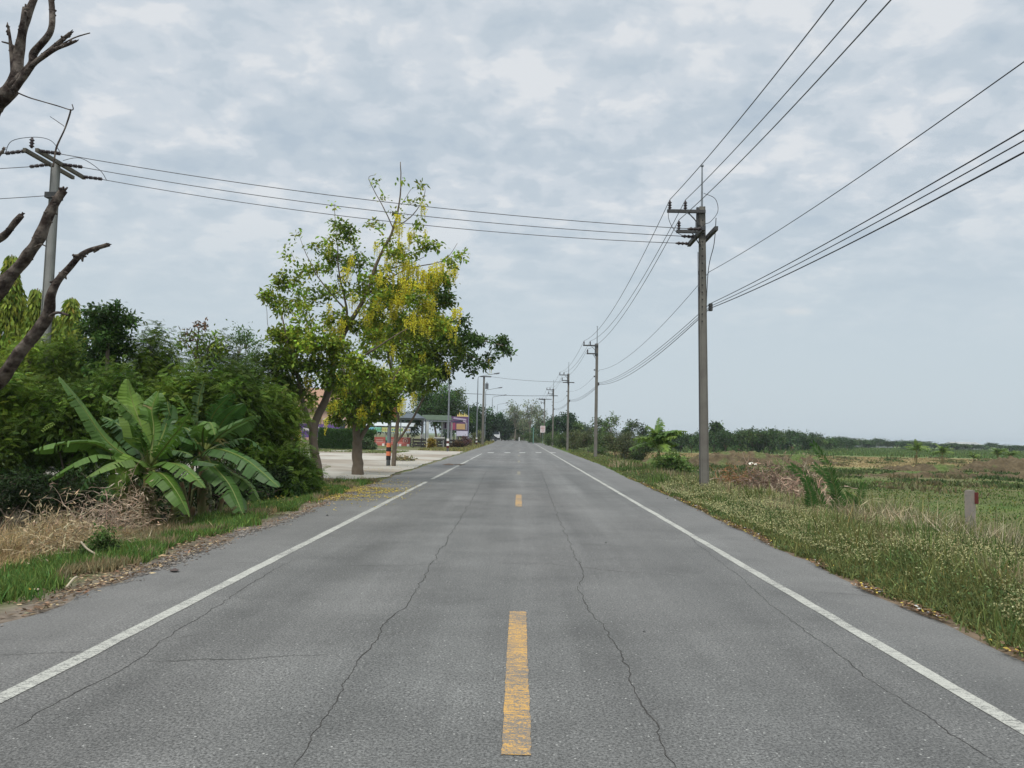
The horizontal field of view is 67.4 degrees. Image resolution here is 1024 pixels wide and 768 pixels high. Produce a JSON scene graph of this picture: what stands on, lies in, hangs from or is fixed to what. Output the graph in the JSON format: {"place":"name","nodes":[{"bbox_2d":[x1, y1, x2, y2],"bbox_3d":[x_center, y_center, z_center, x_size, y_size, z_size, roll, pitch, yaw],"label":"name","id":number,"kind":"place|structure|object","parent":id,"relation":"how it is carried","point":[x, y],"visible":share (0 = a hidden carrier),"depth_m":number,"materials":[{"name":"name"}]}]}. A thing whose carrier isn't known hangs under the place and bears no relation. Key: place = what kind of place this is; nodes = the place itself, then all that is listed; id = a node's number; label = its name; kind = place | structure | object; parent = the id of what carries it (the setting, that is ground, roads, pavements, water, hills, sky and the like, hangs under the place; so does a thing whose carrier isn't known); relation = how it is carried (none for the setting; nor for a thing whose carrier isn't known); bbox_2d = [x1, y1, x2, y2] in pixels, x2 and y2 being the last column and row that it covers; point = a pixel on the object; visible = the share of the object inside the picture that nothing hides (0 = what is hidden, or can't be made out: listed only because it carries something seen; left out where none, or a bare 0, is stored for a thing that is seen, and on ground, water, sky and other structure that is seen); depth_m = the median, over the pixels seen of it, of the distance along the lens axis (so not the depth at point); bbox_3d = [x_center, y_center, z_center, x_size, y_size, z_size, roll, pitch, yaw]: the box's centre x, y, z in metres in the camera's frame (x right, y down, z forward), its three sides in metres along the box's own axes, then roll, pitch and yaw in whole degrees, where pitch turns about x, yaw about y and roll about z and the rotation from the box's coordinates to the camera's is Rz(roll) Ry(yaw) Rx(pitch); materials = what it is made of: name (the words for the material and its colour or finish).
{"place":"outdoors","nodes":[
{"label":"outdoors","id":0,"kind":"place"},
{"bbox_2d":[45,448,462,478],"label":"forecourt","id":1,"kind":"structure","parent":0,"point":[343,459],"depth_m":39.41,"materials":[{"name":"concrete"}]},
{"bbox_2d":[317,427,376,449],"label":"clipped hedge","id":2,"kind":"object","parent":1,"relation":"on","point":[336,438],"visible":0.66,"depth_m":65.93,"materials":[{"name":"green plant"}]},
{"bbox_2d":[315,356,417,474],"bbox_3d":[-5.340,1.204,28.106,3.489,4.444,3.103,1,-4,1],"label":"golden shower tree","id":3,"kind":"object","parent":1,"relation":"on","point":[352,408],"visible":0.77,"depth_m":27.93,"materials":[{"name":"green plant"}]},
{"bbox_2d":[356,279,517,465],"bbox_3d":[-3.489,-0.414,34.212,7.335,8.576,3.791,1,-4,5],"label":"golden shower tree","id":4,"kind":"object","parent":1,"relation":"on","point":[428,355],"visible":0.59,"depth_m":33.64,"materials":[{"name":"green plant"}]},
{"bbox_2d":[0,434,1023,767],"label":"road","id":5,"kind":"structure","parent":0,"point":[724,662],"depth_m":5.64,"materials":[{"name":"asphalt"}]},
{"bbox_2d":[0,487,358,626],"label":"gravel","id":6,"kind":"structure","parent":5,"relation":"on","point":[244,532],"depth_m":10.15,"materials":[{"name":"gravel"}]},
{"bbox_2d":[0,482,426,702],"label":"edge line","id":7,"kind":"object","parent":5,"relation":"on","point":[19,688],"visible":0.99,"depth_m":6.17,"materials":[{"name":"white paint"}]},
{"bbox_2d":[247,460,437,509],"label":"fallen petals","id":8,"kind":"object","parent":5,"relation":"on","point":[359,491],"visible":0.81,"depth_m":19.97,"materials":[{"name":"plant"}]},
{"bbox_2d":[293,474,484,766],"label":"road crack","id":9,"kind":"object","parent":5,"relation":"on","point":[375,641],"visible":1,"depth_m":5.74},
{"bbox_2d":[501,611,530,754],"bbox_3d":[0.038,1.954,5.393,0.160,0.001,3.120,1,-4,1],"label":"line","id":10,"kind":"object","parent":5,"relation":"on","point":[516,739],"visible":1,"depth_m":4.75,"materials":[{"name":"yellow paint"}]},
{"bbox_2d":[541,472,675,765],"bbox_3d":[0.967,2.861,18.900,0.205,0.001,30.594,1,-4,1],"label":"road crack","id":11,"kind":"object","parent":5,"relation":"on","point":[621,656],"visible":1,"depth_m":5.36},
{"bbox_2d":[530,442,1023,734],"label":"edge line","id":12,"kind":"object","parent":5,"relation":"on","point":[999,715],"visible":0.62,"depth_m":6.11,"materials":[{"name":"white paint"}]},
{"bbox_2d":[0,432,1023,661],"bbox_3d":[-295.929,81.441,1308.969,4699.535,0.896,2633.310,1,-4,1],"label":"ground","id":13,"kind":"structure","parent":0,"point":[6,607],"depth_m":24.87,"materials":[{"name":"soil"}]},
{"bbox_2d":[0,254,27,361],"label":"weeping mast tree","id":14,"kind":"object","parent":13,"relation":"on","point":[13,300],"visible":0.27,"depth_m":27.09,"materials":[{"name":"green plant"}]},
{"bbox_2d":[16,288,41,482],"bbox_3d":[-17.009,0.199,27.197,2.209,7.252,2.245,1,-4,1],"label":"weeping mast tree","id":15,"kind":"object","parent":13,"relation":"on","point":[31,313],"visible":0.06,"depth_m":27.15,"materials":[{"name":"green plant"}]},
{"bbox_2d":[0,328,58,390],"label":"wild bush","id":16,"kind":"object","parent":13,"relation":"on","point":[23,364],"visible":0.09,"depth_m":21.11,"materials":[{"name":"green plant"}]},
{"bbox_2d":[0,367,72,526],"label":"wild bush","id":17,"kind":"object","parent":13,"relation":"on","point":[13,388],"visible":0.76,"depth_m":16.35,"materials":[{"name":"green plant"}]},
{"bbox_2d":[0,455,80,530],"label":"wild bush","id":18,"kind":"object","parent":13,"relation":"on","point":[16,485],"visible":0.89,"depth_m":15.31,"materials":[{"name":"green plant"}]},
{"bbox_2d":[0,0,107,390],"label":"dead tree","id":19,"kind":"object","parent":13,"relation":"on","point":[19,76],"visible":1,"depth_m":8.61,"materials":[{"name":"brown wood"}]},
{"bbox_2d":[6,137,106,503],"bbox_3d":[-13.040,-1.536,21.771,1.886,10.369,2.300,1,-4,1],"label":"power pole","id":20,"kind":"object","parent":13,"relation":"on","point":[56,169],"visible":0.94,"depth_m":21.86,"materials":[{"name":"concrete"}]},
{"bbox_2d":[20,327,99,488],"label":"wild bush","id":21,"kind":"object","parent":13,"relation":"on","point":[69,365],"visible":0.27,"depth_m":20.82,"materials":[{"name":"green plant"}]},
{"bbox_2d":[4,372,125,518],"bbox_3d":[-9.940,1.562,16.996,2.509,3.734,2.247,1,-4,1],"label":"wild bush","id":22,"kind":"object","parent":13,"relation":"on","point":[62,458],"visible":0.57,"depth_m":16.65,"materials":[{"name":"green plant"}]},
{"bbox_2d":[50,297,94,486],"bbox_3d":[-15.820,0.356,27.187,2.281,6.946,2.282,1,-4,1],"label":"weeping mast tree","id":23,"kind":"object","parent":13,"relation":"on","point":[70,306],"visible":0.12,"depth_m":27.14,"materials":[{"name":"green plant"}]},
{"bbox_2d":[21,454,142,524],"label":"wild bush","id":24,"kind":"object","parent":13,"relation":"on","point":[76,487],"visible":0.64,"depth_m":15.79,"materials":[{"name":"green plant"}]},
{"bbox_2d":[0,488,163,570],"bbox_3d":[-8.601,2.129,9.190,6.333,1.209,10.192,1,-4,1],"label":"straw grass","id":25,"kind":"structure","parent":13,"relation":"on","point":[16,558],"depth_m":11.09,"materials":[{"name":"plant"}]},
{"bbox_2d":[20,481,154,541],"bbox_3d":[-6.439,2.253,11.717,1.834,1.571,1.888,-2,-5,40],"label":"dry brush","id":26,"kind":"object","parent":13,"relation":"on","point":[104,514],"visible":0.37,"depth_m":11.72,"materials":[{"name":"plant"}]},
{"bbox_2d":[79,518,123,552],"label":"verge weed","id":27,"kind":"object","parent":13,"relation":"on","point":[105,537],"visible":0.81,"depth_m":9.68,"materials":[{"name":"green plant"}]},
{"bbox_2d":[72,298,144,511],"bbox_3d":[-10.325,0.527,19.229,1.806,5.278,1.835,1,-4,1],"label":"leafy tree","id":28,"kind":"object","parent":13,"relation":"on","point":[105,332],"visible":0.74,"depth_m":19.18,"materials":[{"name":"green plant"}]},
{"bbox_2d":[59,353,171,521],"bbox_3d":[-8.942,1.369,17.494,2.625,4.210,2.427,0,-4,19],"label":"wild bush","id":29,"kind":"object","parent":13,"relation":"on","point":[112,382],"visible":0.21,"depth_m":17.08,"materials":[{"name":"green plant"}]},
{"bbox_2d":[30,376,205,526],"bbox_3d":[-6.730,1.391,14.061,3.219,3.006,2.964,1,-4,1],"label":"banana plant","id":30,"kind":"object","parent":13,"relation":"on","point":[141,426],"visible":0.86,"depth_m":13.76,"materials":[{"name":"green plant"}]},
{"bbox_2d":[70,449,173,528],"bbox_3d":[-6.490,2.074,12.773,1.609,1.992,1.772,4,-4,-32],"label":"dry brush","id":31,"kind":"object","parent":13,"relation":"on","point":[132,511],"visible":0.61,"depth_m":12.71,"materials":[{"name":"plant"}]},
{"bbox_2d":[108,319,190,487],"bbox_3d":[-9.574,0.968,19.964,2.722,5.360,2.686,1,-4,1],"label":"wild bush","id":32,"kind":"object","parent":13,"relation":"on","point":[152,362],"visible":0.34,"depth_m":19.73,"materials":[{"name":"green plant"}]},
{"bbox_2d":[118,470,217,522],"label":"wild bush","id":33,"kind":"object","parent":13,"relation":"on","point":[158,492],"visible":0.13,"depth_m":16.82,"materials":[{"name":"green plant"}]},
{"bbox_2d":[136,357,234,506],"bbox_3d":[-7.780,1.417,18.037,2.406,4.150,2.229,1,-4,1],"label":"wild bush","id":34,"kind":"object","parent":13,"relation":"on","point":[182,388],"visible":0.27,"depth_m":17.79,"materials":[{"name":"green plant"}]},
{"bbox_2d":[0,476,381,603],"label":"verge grass","id":35,"kind":"structure","parent":13,"relation":"on","point":[17,581],"depth_m":9.83,"materials":[{"name":"green plant"}]},
{"bbox_2d":[170,317,229,368],"bbox_3d":[-8.458,0.784,20.620,1.668,5.242,1.089,1,-4,1],"label":"airy tree","id":36,"kind":"object","parent":13,"relation":"on","point":[196,353],"visible":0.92,"depth_m":20.67,"materials":[{"name":"green plant"}]},
{"bbox_2d":[160,381,279,519],"bbox_3d":[-5.741,1.378,14.828,2.016,2.946,3.272,3,-4,-26],"label":"banana plant","id":37,"kind":"object","parent":13,"relation":"on","point":[210,432],"visible":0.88,"depth_m":14.75,"materials":[{"name":"green plant"}]},
{"bbox_2d":[178,328,272,507],"bbox_3d":[-8.191,1.082,21.515,2.914,5.395,2.458,1,-4,1],"label":"wild bush","id":38,"kind":"object","parent":13,"relation":"on","point":[236,355],"visible":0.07,"depth_m":21.59,"materials":[{"name":"green plant"}]},
{"bbox_2d":[177,357,283,486],"bbox_3d":[-6.845,1.332,18.537,2.274,3.956,2.615,-2,-5,39],"label":"wild bush","id":39,"kind":"object","parent":13,"relation":"on","point":[244,392],"visible":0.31,"depth_m":18.35,"materials":[{"name":"green plant"}]},
{"bbox_2d":[186,448,278,510],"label":"wild bush","id":40,"kind":"object","parent":13,"relation":"on","point":[245,494],"visible":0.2,"depth_m":17.35,"materials":[{"name":"green plant"}]},
{"bbox_2d":[226,319,270,369],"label":"conical tree","id":41,"kind":"object","parent":13,"relation":"on","point":[248,340],"visible":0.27,"depth_m":40.26,"materials":[{"name":"green plant"}]},
{"bbox_2d":[233,340,308,450],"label":"wild bush","id":42,"kind":"object","parent":13,"relation":"on","point":[268,367],"visible":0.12,"depth_m":21.97,"materials":[{"name":"green plant"}]},
{"bbox_2d":[234,375,315,495],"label":"wild bush","id":43,"kind":"object","parent":13,"relation":"on","point":[285,427],"visible":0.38,"depth_m":19.43,"materials":[{"name":"green plant"}]},
{"bbox_2d":[249,461,310,499],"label":"wild bush","id":44,"kind":"object","parent":13,"relation":"on","point":[279,478],"visible":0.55,"depth_m":18.23,"materials":[{"name":"green plant"}]},
{"bbox_2d":[252,439,344,500],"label":"wild bush","id":45,"kind":"object","parent":13,"relation":"on","point":[303,460],"visible":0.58,"depth_m":18.64,"materials":[{"name":"green plant"}]},
{"bbox_2d":[282,388,350,439],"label":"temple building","id":46,"kind":"structure","parent":13,"relation":"on","point":[319,393],"depth_m":125.28,"materials":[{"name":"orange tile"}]},
{"bbox_2d":[253,163,469,482],"bbox_3d":[-4.615,-1.708,23.282,6.530,10.427,3.425,1,-4,1],"label":"golden shower tree","id":47,"kind":"object","parent":13,"relation":"on","point":[292,343],"visible":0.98,"depth_m":23.09,"materials":[{"name":"green plant"}]},
{"bbox_2d":[366,422,416,444],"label":"market stall","id":48,"kind":"object","parent":13,"relation":"on","point":[378,429],"visible":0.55,"depth_m":95.44,"materials":[{"name":"metal"}]},
{"bbox_2d":[305,440,493,452],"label":"roadside grass","id":49,"kind":"structure","parent":13,"relation":"on","point":[467,447],"depth_m":68.28,"materials":[{"name":"green plant"}]},
{"bbox_2d":[405,381,465,441],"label":"distant tree","id":50,"kind":"object","parent":13,"relation":"on","point":[428,406],"visible":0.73,"depth_m":95.58,"materials":[{"name":"green plant"}]},
{"bbox_2d":[422,415,452,444],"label":"bus shelter","id":51,"kind":"object","parent":13,"relation":"on","point":[433,418],"visible":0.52,"depth_m":87.27,"materials":[{"name":"metal"}]},
{"bbox_2d":[450,412,467,439],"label":"billboard","id":52,"kind":"object","parent":13,"relation":"on","point":[459,422],"visible":0.87,"depth_m":93.89,"materials":[{"name":"metal"}]},
{"bbox_2d":[445,383,473,439],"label":"distant tree","id":53,"kind":"object","parent":13,"relation":"on","point":[457,393],"visible":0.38,"depth_m":100.96,"materials":[{"name":"green plant"}]},
{"bbox_2d":[469,402,495,440],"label":"distant tree","id":54,"kind":"object","parent":13,"relation":"on","point":[480,413],"visible":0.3,"depth_m":134.84,"materials":[{"name":"green plant"}]},
{"bbox_2d":[485,411,501,440],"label":"distant tree","id":55,"kind":"object","parent":13,"relation":"on","point":[492,428],"visible":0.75,"depth_m":149.09,"materials":[{"name":"green plant"}]},
{"bbox_2d":[494,411,516,440],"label":"distant tree","id":56,"kind":"object","parent":13,"relation":"on","point":[501,420],"visible":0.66,"depth_m":184.51,"materials":[{"name":"green plant"}]},
{"bbox_2d":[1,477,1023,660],"bbox_3d":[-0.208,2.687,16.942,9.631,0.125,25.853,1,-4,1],"label":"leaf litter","id":57,"kind":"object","parent":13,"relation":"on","point":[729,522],"visible":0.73,"depth_m":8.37,"materials":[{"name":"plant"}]},
{"bbox_2d":[504,399,523,440],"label":"distant tree","id":58,"kind":"object","parent":13,"relation":"on","point":[515,411],"visible":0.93,"depth_m":189.54,"materials":[{"name":"green plant"}]},
{"bbox_2d":[517,398,541,438],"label":"distant tree","id":59,"kind":"object","parent":13,"relation":"on","point":[534,413],"visible":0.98,"depth_m":184.48,"materials":[{"name":"green plant"}]},
{"bbox_2d":[539,398,551,443],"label":"power pole","id":60,"kind":"object","parent":13,"relation":"on","point":[544,412],"visible":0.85,"depth_m":145.84,"materials":[{"name":"concrete"}]},
{"bbox_2d":[542,0,866,398],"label":"power line","id":61,"kind":"object","parent":60,"relation":"attached to","point":[747,135],"visible":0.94,"depth_m":15.82,"materials":[{"name":"metal"}]},
{"bbox_2d":[556,0,890,387],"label":"power line","id":62,"kind":"object","parent":60,"relation":"attached to","point":[888,2],"visible":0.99,"depth_m":14.01,"materials":[{"name":"metal"}]},
{"bbox_2d":[554,410,584,434],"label":"distant tree","id":63,"kind":"object","parent":13,"relation":"on","point":[562,420],"visible":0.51,"depth_m":148.98,"materials":[{"name":"green plant"}]},
{"bbox_2d":[572,428,599,451],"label":"scrub bush","id":64,"kind":"object","parent":13,"relation":"on","point":[583,440],"visible":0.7,"depth_m":87.26,"materials":[{"name":"green plant"}]},
{"bbox_2d":[583,326,598,456],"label":"power pole","id":65,"kind":"object","parent":13,"relation":"on","point":[596,402],"visible":0.98,"depth_m":57.95,"materials":[{"name":"concrete"}]},
{"bbox_2d":[587,428,612,456],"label":"scrub bush","id":66,"kind":"object","parent":13,"relation":"on","point":[602,450],"visible":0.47,"depth_m":84.23,"materials":[{"name":"green plant"}]},
{"bbox_2d":[599,429,629,456],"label":"scrub bush","id":67,"kind":"object","parent":13,"relation":"on","point":[611,441],"visible":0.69,"depth_m":79.11,"materials":[{"name":"green plant"}]},
{"bbox_2d":[612,429,641,459],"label":"scrub bush","id":68,"kind":"object","parent":13,"relation":"on","point":[625,442],"visible":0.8,"depth_m":77.30,"materials":[{"name":"green plant"}]},
{"bbox_2d":[628,435,656,460],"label":"scrub bush","id":69,"kind":"object","parent":13,"relation":"on","point":[639,452],"visible":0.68,"depth_m":75.11,"materials":[{"name":"green plant"}]},
{"bbox_2d":[629,417,687,460],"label":"banana plant","id":70,"kind":"object","parent":13,"relation":"on","point":[658,441],"visible":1,"depth_m":36.65,"materials":[{"name":"green plant"}]},
{"bbox_2d":[647,445,698,472],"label":"verge bush","id":71,"kind":"object","parent":13,"relation":"on","point":[672,459],"visible":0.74,"depth_m":33.52,"materials":[{"name":"green plant"}]},
{"bbox_2d":[679,433,698,452],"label":"line tree","id":72,"kind":"object","parent":13,"relation":"on","point":[691,440],"visible":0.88,"depth_m":129.19,"materials":[{"name":"green plant"}]},
{"bbox_2d":[667,165,717,485],"bbox_3d":[5.369,-1.481,23.098,1.510,10.429,2.000,1,-4,1],"label":"power pole","id":73,"kind":"object","parent":13,"relation":"on","point":[698,230],"visible":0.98,"depth_m":23.04,"materials":[{"name":"concrete"}]},
{"bbox_2d":[61,154,686,228],"bbox_3d":[-3.612,-5.417,21.737,17.576,1.296,0.021,2,-4,-5],"label":"crossing wire","id":74,"kind":"object","parent":73,"relation":"attached to","point":[372,200],"visible":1,"depth_m":21.68,"materials":[{"name":"metal"}]},
{"bbox_2d":[83,167,675,235],"bbox_3d":[-3.603,-5.355,22.684,17.558,1.296,0.021,2,-4,-4],"label":"crossing wire","id":75,"kind":"object","parent":73,"relation":"attached to","point":[376,210],"visible":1,"depth_m":22.62,"materials":[{"name":"metal"}]},
{"bbox_2d":[102,179,668,242],"bbox_3d":[-3.595,-5.292,23.633,17.542,1.296,0.021,1,-4,-4],"label":"crossing wire","id":76,"kind":"object","parent":73,"relation":"attached to","point":[381,220],"visible":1,"depth_m":23.56,"materials":[{"name":"metal"}]},
{"bbox_2d":[542,0,833,397],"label":"power line","id":77,"kind":"object","parent":73,"relation":"attached to","point":[726,135],"visible":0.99,"depth_m":15.91,"materials":[{"name":"metal"}]},
{"bbox_2d":[557,130,1023,408],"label":"telephone line","id":78,"kind":"object","parent":73,"relation":"attached to","point":[856,226],"visible":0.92,"depth_m":12.28,"materials":[{"name":"rubber"}]},
{"bbox_2d":[559,151,1023,409],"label":"telephone line","id":79,"kind":"object","parent":73,"relation":"attached to","point":[1010,159],"visible":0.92,"depth_m":12.19,"materials":[{"name":"rubber"}]},
{"bbox_2d":[566,140,1023,404],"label":"telephone line","id":80,"kind":"object","parent":73,"relation":"attached to","point":[855,233],"visible":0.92,"depth_m":12.43,"materials":[{"name":"rubber"}]},
{"bbox_2d":[578,61,1023,389],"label":"telephone line","id":81,"kind":"object","parent":73,"relation":"attached to","point":[865,172],"visible":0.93,"depth_m":12.05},
{"bbox_2d":[709,429,737,451],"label":"line tree","id":82,"kind":"object","parent":13,"relation":"on","point":[727,440],"visible":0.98,"depth_m":127.31,"materials":[{"name":"green plant"}]},
{"bbox_2d":[687,450,802,466],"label":"dirt mound","id":83,"kind":"object","parent":13,"relation":"on","point":[732,457],"visible":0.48,"depth_m":72.43,"materials":[{"name":"soil"}]},
{"bbox_2d":[733,427,771,450],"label":"line tree","id":84,"kind":"object","parent":13,"relation":"on","point":[739,436],"visible":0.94,"depth_m":132.36,"materials":[{"name":"green plant"}]},
{"bbox_2d":[749,429,777,452],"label":"line tree","id":85,"kind":"object","parent":13,"relation":"on","point":[759,448],"visible":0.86,"depth_m":132.44,"materials":[{"name":"green plant"}]},
{"bbox_2d":[709,446,831,498],"bbox_3d":[7.218,2.950,21.987,3.503,2.390,3.641,2,-4,-12],"label":"brush heap","id":86,"kind":"object","parent":13,"relation":"on","point":[764,483],"visible":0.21,"depth_m":21.65,"materials":[{"name":"plant"}]},
{"bbox_2d":[553,444,1023,531],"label":"field grass","id":87,"kind":"structure","parent":13,"relation":"on","point":[845,461],"depth_m":51.71,"materials":[{"name":"green plant"}]},
{"bbox_2d":[568,451,1023,656],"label":"verge weeds","id":88,"kind":"object","parent":13,"relation":"on","point":[965,602],"visible":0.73,"depth_m":9.79,"materials":[{"name":"green plant"}]},
{"bbox_2d":[653,475,1023,625],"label":"weed flowers","id":89,"kind":"object","parent":88,"relation":"on","point":[820,523],"visible":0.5,"depth_m":11.92,"materials":[{"name":"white plant"}]},
{"bbox_2d":[844,482,867,509],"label":"weed","id":90,"kind":"object","parent":88,"relation":"on","point":[848,494],"visible":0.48,"depth_m":17.30,"materials":[{"name":"green plant"}]},
{"bbox_2d":[575,442,1023,458],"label":"crop strip","id":91,"kind":"object","parent":13,"relation":"on","point":[877,451],"visible":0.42,"depth_m":159.16,"materials":[{"name":"green plant"}]},
{"bbox_2d":[789,431,817,450],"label":"line tree","id":92,"kind":"object","parent":13,"relation":"on","point":[800,440],"visible":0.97,"depth_m":171.48,"materials":[{"name":"green plant"}]},
{"bbox_2d":[776,454,840,464],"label":"dirt mound","id":93,"kind":"object","parent":13,"relation":"on","point":[809,458],"visible":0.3,"depth_m":79.64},
{"bbox_2d":[766,453,859,508],"bbox_3d":[7.556,2.906,19.750,2.568,2.259,2.392,1,-4,1],"label":"brush heap","id":94,"kind":"object","parent":13,"relation":"on","point":[801,488],"visible":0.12,"depth_m":19.77,"materials":[{"name":"plant"}]},
{"bbox_2d":[788,440,848,509],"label":"palm shoot","id":95,"kind":"object","parent":13,"relation":"on","point":[808,481],"visible":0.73,"depth_m":16.29,"materials":[{"name":"green plant"}]},
{"bbox_2d":[691,470,1023,554],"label":"dry stalks","id":96,"kind":"object","parent":13,"relation":"on","point":[983,535],"visible":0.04,"depth_m":11.16,"materials":[{"name":"plant"}]},
{"bbox_2d":[777,492,996,529],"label":"dry reeds","id":97,"kind":"object","parent":13,"relation":"on","point":[886,507],"visible":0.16,"depth_m":14.35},
{"bbox_2d":[880,463,962,471],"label":"dirt mound","id":98,"kind":"object","parent":13,"relation":"on","point":[934,468],"visible":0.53,"depth_m":68.42,"materials":[{"name":"soil"}]},
{"bbox_2d":[857,471,1023,478],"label":"dirt mound","id":99,"kind":"object","parent":13,"relation":"on","point":[928,475],"visible":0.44,"depth_m":56.17,"materials":[{"name":"soil"}]},
{"bbox_2d":[964,490,978,528],"bbox_3d":[8.833,2.785,14.736,0.140,1.480,0.201,3,-4,-28],"label":"marker post","id":100,"kind":"object","parent":13,"relation":"on","point":[971,498],"visible":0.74,"depth_m":14.75,"materials":[{"name":"white paint"}]},
{"bbox_2d":[961,455,1023,472],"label":"dirt mound","id":101,"kind":"object","parent":13,"relation":"on","point":[1011,464],"visible":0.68,"depth_m":67.23,"materials":[{"name":"soil"}]},
{"bbox_2d":[0,0,1023,445],"label":"sky","id":102,"kind":"structure","parent":0,"point":[591,111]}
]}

